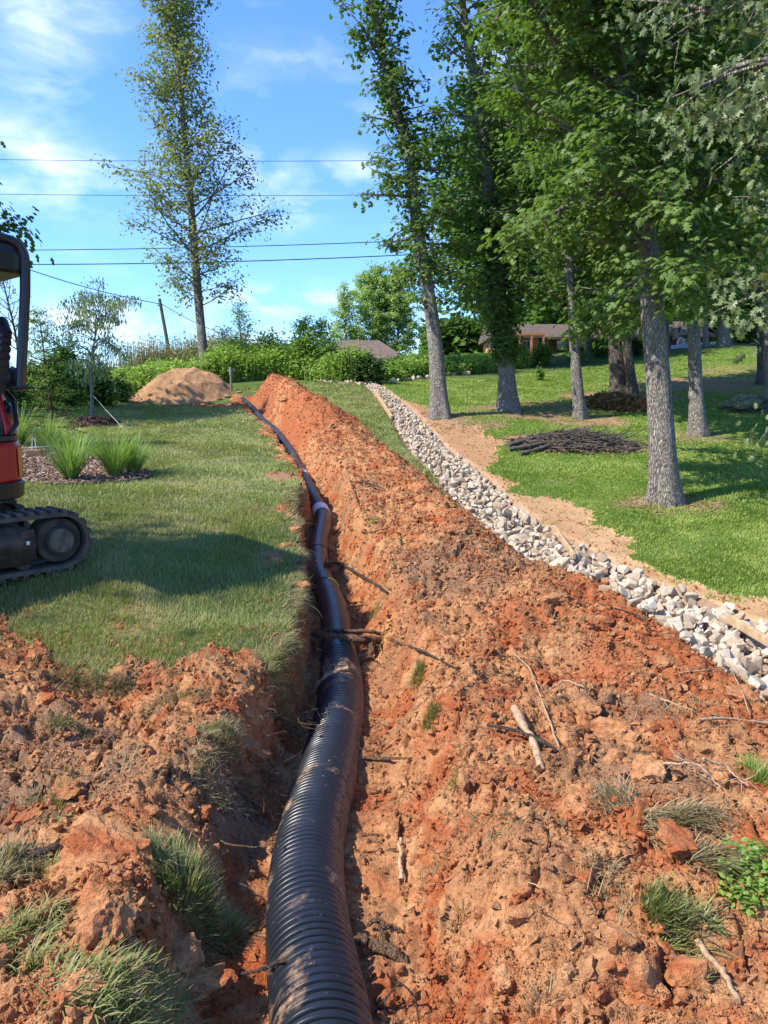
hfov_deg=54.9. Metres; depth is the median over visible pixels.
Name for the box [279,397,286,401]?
soil clod
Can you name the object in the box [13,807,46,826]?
soil clod
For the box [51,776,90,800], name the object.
soil clod
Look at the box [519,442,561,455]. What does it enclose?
log
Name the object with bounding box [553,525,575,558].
edging board
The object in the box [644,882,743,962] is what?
grass tuft
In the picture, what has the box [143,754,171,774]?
soil clod
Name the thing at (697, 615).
riprap stone
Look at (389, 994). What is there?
root
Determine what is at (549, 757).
soil clod
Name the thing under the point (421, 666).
grass tuft
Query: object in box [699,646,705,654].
riprap stone
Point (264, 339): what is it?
sapling
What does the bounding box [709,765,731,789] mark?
soil clod
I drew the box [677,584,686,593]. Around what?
riprap stone
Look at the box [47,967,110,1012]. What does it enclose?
soil clod
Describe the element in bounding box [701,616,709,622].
riprap stone
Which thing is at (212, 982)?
soil clod
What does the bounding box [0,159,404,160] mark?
overhead wire
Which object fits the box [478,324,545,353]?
timber house
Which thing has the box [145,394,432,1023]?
trench
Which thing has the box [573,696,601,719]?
soil clod
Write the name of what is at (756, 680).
riprap stone
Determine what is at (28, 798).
grass tuft
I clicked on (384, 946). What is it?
root
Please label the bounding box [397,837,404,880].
root
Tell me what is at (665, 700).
root
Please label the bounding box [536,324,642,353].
dark house
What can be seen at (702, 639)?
riprap stone
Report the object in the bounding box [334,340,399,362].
brick house
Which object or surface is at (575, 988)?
soil clod
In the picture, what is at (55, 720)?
sod strip
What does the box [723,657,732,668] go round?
riprap stone
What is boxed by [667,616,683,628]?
riprap stone
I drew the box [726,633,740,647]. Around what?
riprap stone
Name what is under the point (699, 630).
riprap stone
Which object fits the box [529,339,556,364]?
shrub
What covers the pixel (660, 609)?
riprap stone
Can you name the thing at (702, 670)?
root
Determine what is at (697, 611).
plastic strip
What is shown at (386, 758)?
root
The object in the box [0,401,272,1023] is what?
bare soil
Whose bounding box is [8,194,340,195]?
overhead wire
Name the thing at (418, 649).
root
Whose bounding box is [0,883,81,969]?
grass tuft
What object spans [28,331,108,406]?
shrub
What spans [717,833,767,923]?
leafy weed
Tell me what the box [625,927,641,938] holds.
soil clod
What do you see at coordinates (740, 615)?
riprap stone
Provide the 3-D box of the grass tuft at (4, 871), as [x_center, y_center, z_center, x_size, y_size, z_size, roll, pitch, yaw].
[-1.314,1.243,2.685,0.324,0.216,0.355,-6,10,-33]
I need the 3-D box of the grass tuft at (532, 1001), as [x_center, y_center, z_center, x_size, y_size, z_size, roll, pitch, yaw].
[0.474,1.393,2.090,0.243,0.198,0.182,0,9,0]
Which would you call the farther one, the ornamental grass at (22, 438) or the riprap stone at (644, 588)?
the ornamental grass at (22, 438)
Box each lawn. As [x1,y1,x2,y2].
[0,383,441,693]
[379,347,767,597]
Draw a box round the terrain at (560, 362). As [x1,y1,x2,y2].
[33,343,756,406]
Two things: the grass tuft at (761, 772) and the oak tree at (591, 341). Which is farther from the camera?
the oak tree at (591, 341)
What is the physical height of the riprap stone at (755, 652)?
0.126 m
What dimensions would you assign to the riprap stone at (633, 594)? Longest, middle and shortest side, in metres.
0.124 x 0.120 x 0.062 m
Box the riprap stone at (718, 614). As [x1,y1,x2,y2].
[711,610,726,618]
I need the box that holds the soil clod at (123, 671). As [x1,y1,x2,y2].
[103,666,128,688]
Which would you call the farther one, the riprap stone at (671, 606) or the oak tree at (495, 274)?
the oak tree at (495, 274)
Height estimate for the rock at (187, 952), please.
0.119 m
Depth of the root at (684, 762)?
2.94 m
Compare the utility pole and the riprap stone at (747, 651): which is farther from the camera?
the utility pole
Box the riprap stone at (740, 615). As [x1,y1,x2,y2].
[733,612,744,619]
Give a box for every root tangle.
[241,772,288,824]
[261,712,307,765]
[272,700,329,738]
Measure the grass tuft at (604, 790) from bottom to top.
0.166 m
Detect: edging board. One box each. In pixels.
[374,390,392,419]
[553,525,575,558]
[725,614,767,646]
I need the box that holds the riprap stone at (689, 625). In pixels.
[684,616,693,630]
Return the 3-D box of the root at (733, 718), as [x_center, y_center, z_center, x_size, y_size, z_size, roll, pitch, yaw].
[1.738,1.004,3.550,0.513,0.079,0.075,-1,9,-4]
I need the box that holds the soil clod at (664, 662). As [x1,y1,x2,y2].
[654,654,675,669]
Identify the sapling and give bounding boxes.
[0,280,37,351]
[16,305,94,445]
[49,276,141,415]
[208,324,235,347]
[224,296,266,342]
[252,328,284,352]
[284,315,318,347]
[307,314,342,351]
[327,280,366,344]
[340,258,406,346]
[363,261,423,353]
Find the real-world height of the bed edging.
0.098 m
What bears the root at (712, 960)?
on the spoil bank
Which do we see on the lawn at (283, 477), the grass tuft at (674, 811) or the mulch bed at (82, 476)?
the mulch bed at (82, 476)
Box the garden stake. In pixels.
[29,430,47,448]
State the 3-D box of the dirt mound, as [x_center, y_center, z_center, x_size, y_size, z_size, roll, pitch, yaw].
[-6.279,-3.932,23.080,3.630,1.220,2.980,0,9,0]
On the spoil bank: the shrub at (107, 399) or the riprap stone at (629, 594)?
the riprap stone at (629, 594)
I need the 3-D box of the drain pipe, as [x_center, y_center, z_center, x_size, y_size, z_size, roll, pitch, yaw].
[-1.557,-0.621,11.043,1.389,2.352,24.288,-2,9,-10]
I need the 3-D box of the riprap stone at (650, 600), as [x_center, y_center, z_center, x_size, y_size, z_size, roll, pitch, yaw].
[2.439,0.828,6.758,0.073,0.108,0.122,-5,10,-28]
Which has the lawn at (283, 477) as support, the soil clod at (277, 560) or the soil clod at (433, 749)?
the soil clod at (277, 560)
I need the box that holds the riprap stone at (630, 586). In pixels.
[627,583,634,589]
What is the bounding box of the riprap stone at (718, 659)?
[712,653,724,667]
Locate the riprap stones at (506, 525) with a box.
[318,378,767,699]
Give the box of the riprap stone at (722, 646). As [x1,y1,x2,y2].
[718,643,728,649]
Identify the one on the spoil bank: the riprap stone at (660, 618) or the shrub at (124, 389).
the riprap stone at (660, 618)
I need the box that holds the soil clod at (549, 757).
[533,750,560,763]
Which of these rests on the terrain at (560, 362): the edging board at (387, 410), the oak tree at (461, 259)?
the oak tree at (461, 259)
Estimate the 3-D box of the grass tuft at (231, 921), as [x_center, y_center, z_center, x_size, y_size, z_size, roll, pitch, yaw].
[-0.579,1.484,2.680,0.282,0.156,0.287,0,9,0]
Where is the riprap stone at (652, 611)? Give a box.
[645,607,656,617]
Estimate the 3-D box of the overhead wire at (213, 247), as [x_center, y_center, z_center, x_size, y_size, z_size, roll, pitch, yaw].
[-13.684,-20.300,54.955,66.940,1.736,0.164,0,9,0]
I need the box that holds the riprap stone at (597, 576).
[591,572,601,581]
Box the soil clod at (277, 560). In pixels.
[270,557,285,563]
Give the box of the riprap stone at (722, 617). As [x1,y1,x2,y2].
[719,614,730,627]
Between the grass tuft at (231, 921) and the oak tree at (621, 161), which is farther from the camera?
the oak tree at (621, 161)
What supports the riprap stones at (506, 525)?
on the channel bed at (704, 602)
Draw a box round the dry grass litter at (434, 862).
[0,476,763,924]
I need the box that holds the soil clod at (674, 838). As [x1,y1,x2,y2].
[655,817,708,863]
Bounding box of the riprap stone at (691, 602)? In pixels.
[688,598,696,607]
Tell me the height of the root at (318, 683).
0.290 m
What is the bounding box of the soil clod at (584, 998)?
[571,992,598,1008]
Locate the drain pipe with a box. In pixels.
[241,397,373,1023]
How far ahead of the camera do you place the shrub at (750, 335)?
47.32 m
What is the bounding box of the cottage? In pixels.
[669,321,716,344]
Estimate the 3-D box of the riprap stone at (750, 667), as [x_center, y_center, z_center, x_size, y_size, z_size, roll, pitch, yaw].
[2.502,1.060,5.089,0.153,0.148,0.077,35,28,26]
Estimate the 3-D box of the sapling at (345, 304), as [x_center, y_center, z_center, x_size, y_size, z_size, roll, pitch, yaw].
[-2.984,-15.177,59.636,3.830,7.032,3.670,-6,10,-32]
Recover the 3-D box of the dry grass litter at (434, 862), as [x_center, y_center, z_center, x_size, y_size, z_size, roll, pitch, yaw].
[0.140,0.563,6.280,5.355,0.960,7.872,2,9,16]
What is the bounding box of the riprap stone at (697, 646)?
[693,644,701,651]
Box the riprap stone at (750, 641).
[745,636,765,647]
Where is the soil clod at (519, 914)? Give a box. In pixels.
[505,902,536,925]
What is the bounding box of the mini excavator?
[0,232,91,582]
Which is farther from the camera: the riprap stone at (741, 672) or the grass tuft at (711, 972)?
the riprap stone at (741, 672)
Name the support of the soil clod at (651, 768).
on the spoil bank
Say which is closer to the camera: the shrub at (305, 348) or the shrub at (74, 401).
the shrub at (74, 401)
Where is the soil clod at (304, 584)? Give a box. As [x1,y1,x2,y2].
[293,580,309,591]
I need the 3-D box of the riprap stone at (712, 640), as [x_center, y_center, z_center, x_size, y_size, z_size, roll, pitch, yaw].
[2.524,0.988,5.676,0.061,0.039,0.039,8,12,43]
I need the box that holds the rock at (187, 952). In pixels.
[171,932,204,977]
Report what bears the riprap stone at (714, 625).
on the riprap stones at (506, 525)
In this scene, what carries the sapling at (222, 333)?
on the terrain at (560, 362)
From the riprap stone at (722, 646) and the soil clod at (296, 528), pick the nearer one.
the riprap stone at (722, 646)
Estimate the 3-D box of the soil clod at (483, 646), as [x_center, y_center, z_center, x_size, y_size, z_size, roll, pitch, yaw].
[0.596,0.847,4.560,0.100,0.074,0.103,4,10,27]
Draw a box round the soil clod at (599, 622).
[588,614,614,631]
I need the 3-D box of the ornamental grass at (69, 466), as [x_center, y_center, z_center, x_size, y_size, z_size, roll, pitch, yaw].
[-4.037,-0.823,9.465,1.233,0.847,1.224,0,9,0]
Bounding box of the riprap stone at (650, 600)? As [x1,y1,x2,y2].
[645,598,656,602]
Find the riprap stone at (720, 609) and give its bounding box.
[713,605,728,612]
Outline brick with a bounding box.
[25,449,42,455]
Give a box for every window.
[522,340,530,349]
[538,340,548,345]
[556,340,568,349]
[679,338,686,344]
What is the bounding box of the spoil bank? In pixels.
[252,374,767,1023]
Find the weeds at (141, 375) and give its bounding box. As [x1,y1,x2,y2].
[85,356,203,398]
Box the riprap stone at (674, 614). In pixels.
[672,608,679,616]
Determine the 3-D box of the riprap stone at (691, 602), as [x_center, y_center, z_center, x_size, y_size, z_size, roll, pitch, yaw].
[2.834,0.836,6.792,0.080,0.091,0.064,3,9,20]
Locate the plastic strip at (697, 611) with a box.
[695,608,702,633]
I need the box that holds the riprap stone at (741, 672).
[730,664,747,682]
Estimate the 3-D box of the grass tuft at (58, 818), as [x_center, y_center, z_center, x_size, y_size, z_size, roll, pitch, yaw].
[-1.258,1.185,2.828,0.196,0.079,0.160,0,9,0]
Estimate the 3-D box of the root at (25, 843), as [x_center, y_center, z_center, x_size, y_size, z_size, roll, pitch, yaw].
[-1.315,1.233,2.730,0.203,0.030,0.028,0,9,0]
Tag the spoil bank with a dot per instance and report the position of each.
(582, 918)
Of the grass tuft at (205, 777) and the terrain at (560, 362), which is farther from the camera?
the terrain at (560, 362)
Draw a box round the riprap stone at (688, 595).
[683,591,698,601]
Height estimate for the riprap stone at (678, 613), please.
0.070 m
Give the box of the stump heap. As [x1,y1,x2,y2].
[719,393,767,414]
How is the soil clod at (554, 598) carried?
on the spoil bank
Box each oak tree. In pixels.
[0,141,54,267]
[329,0,478,420]
[371,53,586,341]
[423,0,560,412]
[464,0,767,507]
[466,0,624,419]
[499,45,658,391]
[520,54,593,356]
[530,32,671,395]
[539,0,767,436]
[602,0,767,475]
[665,235,683,352]
[699,188,763,385]
[701,9,767,397]
[702,232,715,346]
[707,231,732,345]
[727,271,754,306]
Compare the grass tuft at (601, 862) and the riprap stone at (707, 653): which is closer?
the grass tuft at (601, 862)
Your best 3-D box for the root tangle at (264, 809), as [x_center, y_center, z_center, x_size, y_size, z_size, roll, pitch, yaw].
[-0.596,1.402,3.478,0.442,0.377,0.388,6,11,36]
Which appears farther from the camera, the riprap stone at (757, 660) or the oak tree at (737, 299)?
the oak tree at (737, 299)
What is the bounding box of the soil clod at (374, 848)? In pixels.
[362,843,381,854]
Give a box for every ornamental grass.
[17,400,46,444]
[18,410,71,448]
[23,421,117,479]
[75,424,158,476]
[105,431,163,472]
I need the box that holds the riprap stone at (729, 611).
[721,609,734,614]
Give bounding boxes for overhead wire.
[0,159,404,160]
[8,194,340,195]
[28,239,443,250]
[31,270,158,303]
[34,254,415,264]
[161,303,248,342]
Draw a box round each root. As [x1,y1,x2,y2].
[1,842,35,850]
[2,842,58,858]
[239,958,294,976]
[273,715,311,720]
[307,556,332,569]
[309,666,348,694]
[310,602,367,608]
[311,630,382,651]
[316,623,381,635]
[324,561,388,593]
[349,481,384,489]
[350,527,389,532]
[352,912,406,962]
[359,637,376,665]
[362,756,425,760]
[366,917,403,932]
[374,982,419,1022]
[390,639,457,669]
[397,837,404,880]
[487,723,556,752]
[510,704,544,772]
[514,654,559,748]
[549,680,583,689]
[600,603,645,620]
[649,693,692,710]
[662,739,720,787]
[680,668,725,672]
[694,938,740,1003]
[697,716,767,724]
[702,757,767,796]
[723,656,750,714]
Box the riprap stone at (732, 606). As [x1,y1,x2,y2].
[727,604,734,609]
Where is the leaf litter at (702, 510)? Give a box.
[421,365,762,514]
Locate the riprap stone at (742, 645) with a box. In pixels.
[729,638,745,651]
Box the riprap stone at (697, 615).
[690,611,702,619]
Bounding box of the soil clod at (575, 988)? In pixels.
[566,969,586,997]
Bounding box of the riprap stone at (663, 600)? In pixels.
[660,597,666,607]
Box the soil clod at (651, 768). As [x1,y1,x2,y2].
[629,754,667,784]
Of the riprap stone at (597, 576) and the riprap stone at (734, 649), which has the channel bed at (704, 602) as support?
the riprap stone at (734, 649)
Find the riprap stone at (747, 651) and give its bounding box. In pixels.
[744,645,750,655]
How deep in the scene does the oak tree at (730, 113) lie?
5.77 m
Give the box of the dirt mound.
[129,367,233,404]
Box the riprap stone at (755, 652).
[750,649,761,657]
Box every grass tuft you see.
[0,821,52,889]
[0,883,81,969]
[0,919,81,977]
[5,783,48,808]
[19,849,59,884]
[30,949,178,1023]
[31,810,74,829]
[33,932,191,1023]
[40,772,73,810]
[97,608,128,623]
[125,931,209,1023]
[134,819,189,866]
[136,825,233,963]
[203,893,256,957]
[366,602,379,618]
[367,516,378,524]
[382,560,396,586]
[405,655,425,689]
[415,699,444,734]
[438,891,468,933]
[441,766,458,797]
[444,808,482,846]
[467,805,523,846]
[507,960,581,1023]
[565,844,630,891]
[578,770,649,817]
[630,870,707,938]
[634,793,739,863]
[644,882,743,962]
[661,947,717,989]
[685,826,766,886]
[724,750,767,786]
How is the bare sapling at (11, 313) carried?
on the lawn at (283, 477)
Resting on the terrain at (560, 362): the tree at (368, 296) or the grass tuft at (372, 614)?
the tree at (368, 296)
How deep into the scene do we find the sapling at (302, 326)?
27.21 m
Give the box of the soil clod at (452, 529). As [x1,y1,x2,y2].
[446,525,467,533]
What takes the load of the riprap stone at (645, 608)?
on the spoil bank
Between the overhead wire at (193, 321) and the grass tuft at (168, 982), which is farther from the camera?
the overhead wire at (193, 321)
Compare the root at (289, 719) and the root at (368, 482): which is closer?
the root at (289, 719)
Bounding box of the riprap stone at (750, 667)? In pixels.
[740,657,760,675]
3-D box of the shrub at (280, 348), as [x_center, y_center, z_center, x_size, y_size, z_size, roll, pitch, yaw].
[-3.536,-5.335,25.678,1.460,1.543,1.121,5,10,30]
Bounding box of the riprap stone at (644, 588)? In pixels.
[641,585,647,592]
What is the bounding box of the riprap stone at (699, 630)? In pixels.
[694,627,703,633]
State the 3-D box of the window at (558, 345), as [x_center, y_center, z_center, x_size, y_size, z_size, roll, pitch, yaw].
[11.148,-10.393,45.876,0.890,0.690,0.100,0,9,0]
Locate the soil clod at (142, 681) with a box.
[136,676,149,689]
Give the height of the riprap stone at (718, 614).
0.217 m
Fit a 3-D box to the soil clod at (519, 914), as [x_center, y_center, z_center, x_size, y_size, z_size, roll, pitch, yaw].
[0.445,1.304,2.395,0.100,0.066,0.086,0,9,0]
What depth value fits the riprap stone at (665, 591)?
7.02 m
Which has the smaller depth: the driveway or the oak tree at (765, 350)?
the oak tree at (765, 350)
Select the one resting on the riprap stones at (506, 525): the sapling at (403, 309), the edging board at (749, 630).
the edging board at (749, 630)
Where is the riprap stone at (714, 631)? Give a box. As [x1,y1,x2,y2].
[711,630,721,633]
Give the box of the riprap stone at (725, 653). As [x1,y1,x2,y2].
[716,649,734,657]
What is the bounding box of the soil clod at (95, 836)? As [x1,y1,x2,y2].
[55,808,151,893]
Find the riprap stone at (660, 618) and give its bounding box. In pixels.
[654,615,671,623]
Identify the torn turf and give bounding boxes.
[235,484,316,755]
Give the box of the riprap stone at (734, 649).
[731,643,739,652]
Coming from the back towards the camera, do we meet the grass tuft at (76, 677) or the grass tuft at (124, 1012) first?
the grass tuft at (76, 677)
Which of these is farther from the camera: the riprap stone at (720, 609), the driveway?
the driveway
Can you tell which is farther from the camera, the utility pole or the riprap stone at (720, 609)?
the utility pole
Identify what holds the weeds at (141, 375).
on the terrain at (560, 362)
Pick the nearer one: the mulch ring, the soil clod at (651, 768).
the soil clod at (651, 768)
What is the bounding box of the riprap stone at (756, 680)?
[746,675,766,691]
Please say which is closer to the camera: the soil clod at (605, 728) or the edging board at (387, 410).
the soil clod at (605, 728)
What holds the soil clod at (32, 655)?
on the bare soil at (90, 889)
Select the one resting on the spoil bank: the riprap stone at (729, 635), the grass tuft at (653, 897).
the grass tuft at (653, 897)
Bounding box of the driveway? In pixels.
[671,342,715,348]
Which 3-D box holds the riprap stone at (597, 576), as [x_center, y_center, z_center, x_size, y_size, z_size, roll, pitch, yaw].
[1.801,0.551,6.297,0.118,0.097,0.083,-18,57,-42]
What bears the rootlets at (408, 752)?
on the spoil bank
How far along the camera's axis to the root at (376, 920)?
2.64 m
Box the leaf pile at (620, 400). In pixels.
[585,390,646,411]
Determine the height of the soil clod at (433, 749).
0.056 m
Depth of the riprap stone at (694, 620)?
6.16 m
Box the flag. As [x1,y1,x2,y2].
[673,326,681,344]
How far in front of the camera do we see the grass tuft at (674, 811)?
2.71 m
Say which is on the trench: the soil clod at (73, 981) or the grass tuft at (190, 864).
the grass tuft at (190, 864)
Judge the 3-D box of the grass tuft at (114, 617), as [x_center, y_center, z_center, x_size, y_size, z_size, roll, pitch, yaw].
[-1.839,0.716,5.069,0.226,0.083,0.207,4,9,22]
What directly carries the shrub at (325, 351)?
on the terrain at (560, 362)
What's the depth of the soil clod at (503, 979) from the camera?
2.23 m
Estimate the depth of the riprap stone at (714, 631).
5.95 m
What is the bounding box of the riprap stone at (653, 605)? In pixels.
[647,602,656,610]
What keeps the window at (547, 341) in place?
in the dark house at (549, 330)
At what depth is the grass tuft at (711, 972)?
2.06 m
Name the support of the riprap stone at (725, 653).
on the riprap stone
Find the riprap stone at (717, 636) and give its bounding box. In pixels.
[708,632,723,645]
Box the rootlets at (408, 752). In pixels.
[0,498,743,974]
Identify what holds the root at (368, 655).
on the trench
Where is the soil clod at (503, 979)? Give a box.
[492,963,516,994]
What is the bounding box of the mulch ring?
[65,415,120,426]
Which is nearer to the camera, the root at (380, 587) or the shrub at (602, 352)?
the root at (380, 587)
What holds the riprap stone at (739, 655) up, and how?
on the riprap stone
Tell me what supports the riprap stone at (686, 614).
on the riprap stones at (506, 525)
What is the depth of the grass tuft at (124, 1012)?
1.85 m
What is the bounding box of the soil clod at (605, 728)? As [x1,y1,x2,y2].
[590,716,639,743]
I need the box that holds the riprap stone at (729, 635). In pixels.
[724,629,739,638]
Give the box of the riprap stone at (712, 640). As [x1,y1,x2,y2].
[709,638,716,642]
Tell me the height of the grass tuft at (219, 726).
0.423 m
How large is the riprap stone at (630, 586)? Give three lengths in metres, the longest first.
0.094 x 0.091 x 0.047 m
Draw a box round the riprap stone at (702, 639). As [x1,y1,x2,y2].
[693,632,708,646]
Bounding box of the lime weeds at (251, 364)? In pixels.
[186,331,377,382]
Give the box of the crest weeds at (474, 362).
[378,349,538,377]
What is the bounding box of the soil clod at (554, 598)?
[541,592,565,604]
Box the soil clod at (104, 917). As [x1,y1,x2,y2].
[76,892,137,949]
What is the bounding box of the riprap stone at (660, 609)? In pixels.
[656,601,663,614]
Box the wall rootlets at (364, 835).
[213,461,396,907]
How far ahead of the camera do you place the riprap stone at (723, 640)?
5.78 m
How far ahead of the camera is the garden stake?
11.72 m
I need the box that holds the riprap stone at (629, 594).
[623,589,633,598]
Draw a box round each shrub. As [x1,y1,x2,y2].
[3,359,42,407]
[16,350,66,407]
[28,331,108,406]
[83,365,119,406]
[110,372,134,402]
[268,340,292,374]
[284,328,325,367]
[303,335,341,369]
[329,338,363,380]
[345,348,389,383]
[378,360,414,380]
[514,340,532,367]
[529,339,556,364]
[534,362,546,379]
[561,343,588,361]
[583,333,608,357]
[631,335,643,355]
[729,309,756,342]
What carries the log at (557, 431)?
on the brush pile at (581, 440)
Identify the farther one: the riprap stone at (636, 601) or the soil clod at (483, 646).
the riprap stone at (636, 601)
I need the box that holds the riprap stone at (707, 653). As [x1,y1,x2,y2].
[704,646,710,656]
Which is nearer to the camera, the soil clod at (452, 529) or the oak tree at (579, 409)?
the soil clod at (452, 529)
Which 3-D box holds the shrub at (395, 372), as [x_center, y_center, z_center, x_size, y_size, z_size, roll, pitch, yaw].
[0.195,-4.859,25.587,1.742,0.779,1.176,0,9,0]
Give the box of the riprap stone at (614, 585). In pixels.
[610,582,618,589]
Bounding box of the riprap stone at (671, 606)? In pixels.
[665,600,675,611]
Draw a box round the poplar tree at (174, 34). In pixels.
[89,0,291,363]
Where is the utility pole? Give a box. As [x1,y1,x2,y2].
[157,299,170,353]
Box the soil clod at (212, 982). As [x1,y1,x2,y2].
[183,962,237,1003]
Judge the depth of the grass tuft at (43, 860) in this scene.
2.65 m
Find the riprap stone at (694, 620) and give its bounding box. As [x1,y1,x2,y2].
[683,615,698,625]
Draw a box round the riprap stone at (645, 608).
[641,604,649,611]
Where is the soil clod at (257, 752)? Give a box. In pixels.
[244,735,270,764]
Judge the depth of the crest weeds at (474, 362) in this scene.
29.99 m
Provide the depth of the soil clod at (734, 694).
3.93 m
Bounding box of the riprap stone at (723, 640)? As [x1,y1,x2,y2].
[720,637,727,644]
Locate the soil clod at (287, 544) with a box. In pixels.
[278,542,295,548]
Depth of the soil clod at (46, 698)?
3.87 m
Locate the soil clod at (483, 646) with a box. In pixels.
[475,643,489,652]
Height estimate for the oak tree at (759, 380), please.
16.874 m
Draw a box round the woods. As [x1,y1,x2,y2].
[417,257,755,357]
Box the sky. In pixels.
[0,0,523,367]
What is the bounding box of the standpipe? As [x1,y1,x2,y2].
[229,367,234,390]
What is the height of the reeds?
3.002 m
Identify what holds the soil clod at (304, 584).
on the lawn at (283, 477)
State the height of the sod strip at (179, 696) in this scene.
0.228 m
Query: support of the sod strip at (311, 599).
on the trench
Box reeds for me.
[102,328,216,370]
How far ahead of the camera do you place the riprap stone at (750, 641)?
5.82 m
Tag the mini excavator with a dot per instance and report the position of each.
(57, 539)
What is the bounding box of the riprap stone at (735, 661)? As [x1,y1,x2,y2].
[730,658,744,674]
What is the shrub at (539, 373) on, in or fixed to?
on the hillside lawn at (675, 381)
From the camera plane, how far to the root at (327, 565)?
8.02 m
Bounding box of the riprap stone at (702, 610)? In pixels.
[699,606,707,614]
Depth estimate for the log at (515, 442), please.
14.94 m
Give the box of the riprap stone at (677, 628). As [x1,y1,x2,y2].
[672,623,684,633]
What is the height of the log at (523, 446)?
0.254 m
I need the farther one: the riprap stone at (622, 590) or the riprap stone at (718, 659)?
the riprap stone at (622, 590)
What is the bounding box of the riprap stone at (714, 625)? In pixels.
[710,621,728,634]
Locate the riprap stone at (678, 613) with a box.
[676,611,682,616]
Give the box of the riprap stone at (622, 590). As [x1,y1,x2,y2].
[617,585,631,597]
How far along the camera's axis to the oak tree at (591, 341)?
38.84 m
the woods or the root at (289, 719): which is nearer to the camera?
the root at (289, 719)
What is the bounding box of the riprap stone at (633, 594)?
[630,590,635,598]
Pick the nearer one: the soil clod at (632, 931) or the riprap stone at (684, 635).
the soil clod at (632, 931)
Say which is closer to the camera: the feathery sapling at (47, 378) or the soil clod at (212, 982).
the soil clod at (212, 982)
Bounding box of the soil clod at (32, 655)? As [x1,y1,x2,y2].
[25,648,48,662]
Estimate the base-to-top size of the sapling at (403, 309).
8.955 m
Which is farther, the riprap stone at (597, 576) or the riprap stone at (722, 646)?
the riprap stone at (597, 576)
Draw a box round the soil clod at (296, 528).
[289,526,300,532]
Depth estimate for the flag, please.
45.50 m
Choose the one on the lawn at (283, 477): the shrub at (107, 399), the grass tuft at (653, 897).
the shrub at (107, 399)
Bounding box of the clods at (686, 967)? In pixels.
[0,373,767,1023]
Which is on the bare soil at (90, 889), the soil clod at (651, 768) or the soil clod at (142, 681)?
the soil clod at (142, 681)
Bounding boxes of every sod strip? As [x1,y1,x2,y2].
[23,709,95,737]
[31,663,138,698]
[125,680,227,722]
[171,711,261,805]
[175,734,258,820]
[260,643,309,733]
[303,549,317,614]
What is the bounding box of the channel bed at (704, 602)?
[371,384,767,678]
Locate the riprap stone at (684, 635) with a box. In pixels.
[679,630,697,644]
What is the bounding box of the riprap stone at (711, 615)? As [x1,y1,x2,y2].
[704,612,716,619]
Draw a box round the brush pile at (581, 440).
[499,423,648,453]
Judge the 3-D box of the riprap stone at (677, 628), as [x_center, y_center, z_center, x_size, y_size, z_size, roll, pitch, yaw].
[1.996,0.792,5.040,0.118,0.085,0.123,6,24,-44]
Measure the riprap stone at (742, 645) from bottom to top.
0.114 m
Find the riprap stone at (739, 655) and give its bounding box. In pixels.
[733,652,743,658]
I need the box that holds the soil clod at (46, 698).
[36,691,56,707]
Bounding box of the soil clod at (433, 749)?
[427,743,438,754]
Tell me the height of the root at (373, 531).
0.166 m
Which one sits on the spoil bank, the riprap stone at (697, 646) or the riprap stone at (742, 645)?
the riprap stone at (697, 646)
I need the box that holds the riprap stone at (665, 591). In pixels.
[659,586,678,596]
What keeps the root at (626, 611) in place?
on the spoil bank
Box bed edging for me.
[25,474,153,485]
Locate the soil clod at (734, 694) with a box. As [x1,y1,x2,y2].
[724,684,767,708]
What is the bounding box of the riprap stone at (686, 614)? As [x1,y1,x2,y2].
[683,612,689,618]
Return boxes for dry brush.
[155,325,288,363]
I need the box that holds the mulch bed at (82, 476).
[22,449,151,482]
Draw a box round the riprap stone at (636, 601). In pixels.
[627,596,642,606]
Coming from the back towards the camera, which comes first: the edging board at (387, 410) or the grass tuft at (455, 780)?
the edging board at (387, 410)
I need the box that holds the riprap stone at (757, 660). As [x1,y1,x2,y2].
[751,655,762,674]
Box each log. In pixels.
[506,433,555,447]
[508,437,562,450]
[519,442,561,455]
[525,428,584,437]
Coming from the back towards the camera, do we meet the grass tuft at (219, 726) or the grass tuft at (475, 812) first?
the grass tuft at (219, 726)
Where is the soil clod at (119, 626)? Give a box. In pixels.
[114,621,124,628]
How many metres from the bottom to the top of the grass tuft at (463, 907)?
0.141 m

